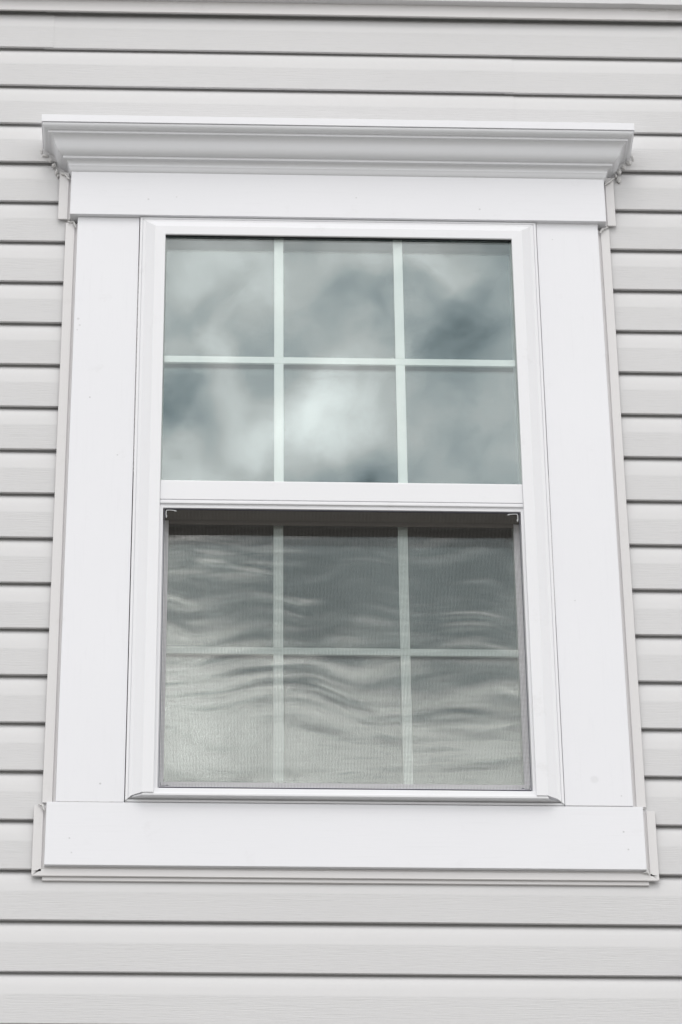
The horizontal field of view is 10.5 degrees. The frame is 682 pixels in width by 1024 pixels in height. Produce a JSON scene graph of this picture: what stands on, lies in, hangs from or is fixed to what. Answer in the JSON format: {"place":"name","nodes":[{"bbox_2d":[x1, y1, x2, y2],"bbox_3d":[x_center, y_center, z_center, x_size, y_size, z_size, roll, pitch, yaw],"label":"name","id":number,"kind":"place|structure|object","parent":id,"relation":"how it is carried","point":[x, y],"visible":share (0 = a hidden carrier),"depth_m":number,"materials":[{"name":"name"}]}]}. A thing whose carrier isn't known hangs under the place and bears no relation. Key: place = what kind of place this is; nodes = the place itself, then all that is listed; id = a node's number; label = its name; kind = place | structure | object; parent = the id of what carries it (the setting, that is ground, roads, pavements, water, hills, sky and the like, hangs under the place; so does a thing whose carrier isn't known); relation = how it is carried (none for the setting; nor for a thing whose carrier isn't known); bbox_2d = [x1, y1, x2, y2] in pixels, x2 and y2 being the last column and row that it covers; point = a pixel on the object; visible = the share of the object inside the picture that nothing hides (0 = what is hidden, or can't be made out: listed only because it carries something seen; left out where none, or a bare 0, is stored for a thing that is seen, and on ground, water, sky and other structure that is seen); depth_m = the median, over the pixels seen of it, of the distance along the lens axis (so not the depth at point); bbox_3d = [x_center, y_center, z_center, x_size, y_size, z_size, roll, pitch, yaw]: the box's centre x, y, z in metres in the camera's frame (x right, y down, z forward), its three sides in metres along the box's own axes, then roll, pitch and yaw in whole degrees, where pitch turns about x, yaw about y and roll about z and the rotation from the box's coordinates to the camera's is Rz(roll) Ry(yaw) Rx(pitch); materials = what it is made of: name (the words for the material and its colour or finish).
{"place":"outdoors","nodes":[
{"label":"outdoors","id":0,"kind":"place"},
{"bbox_2d":[0,0,681,1023],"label":"house wall","id":1,"kind":"structure","parent":0,"point":[116,952],"depth_m":7.97,"materials":[{"name":"plastic"}]},
{"bbox_2d":[31,114,658,886],"bbox_3d":[0.002,-0.056,7.969,1.364,1.918,0.160,1,-34,-2],"label":"window","id":2,"kind":"structure","parent":1,"relation":"attached to","point":[533,202],"depth_m":7.92,"materials":[{"name":"plastic"}]},
{"bbox_2d":[162,256,522,784],"bbox_3d":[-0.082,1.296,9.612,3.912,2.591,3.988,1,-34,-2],"label":"window panes","id":3,"kind":"object","parent":2,"relation":"attached to","point":[340,423],"visible":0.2,"depth_m":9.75,"materials":[{"name":"glass"}]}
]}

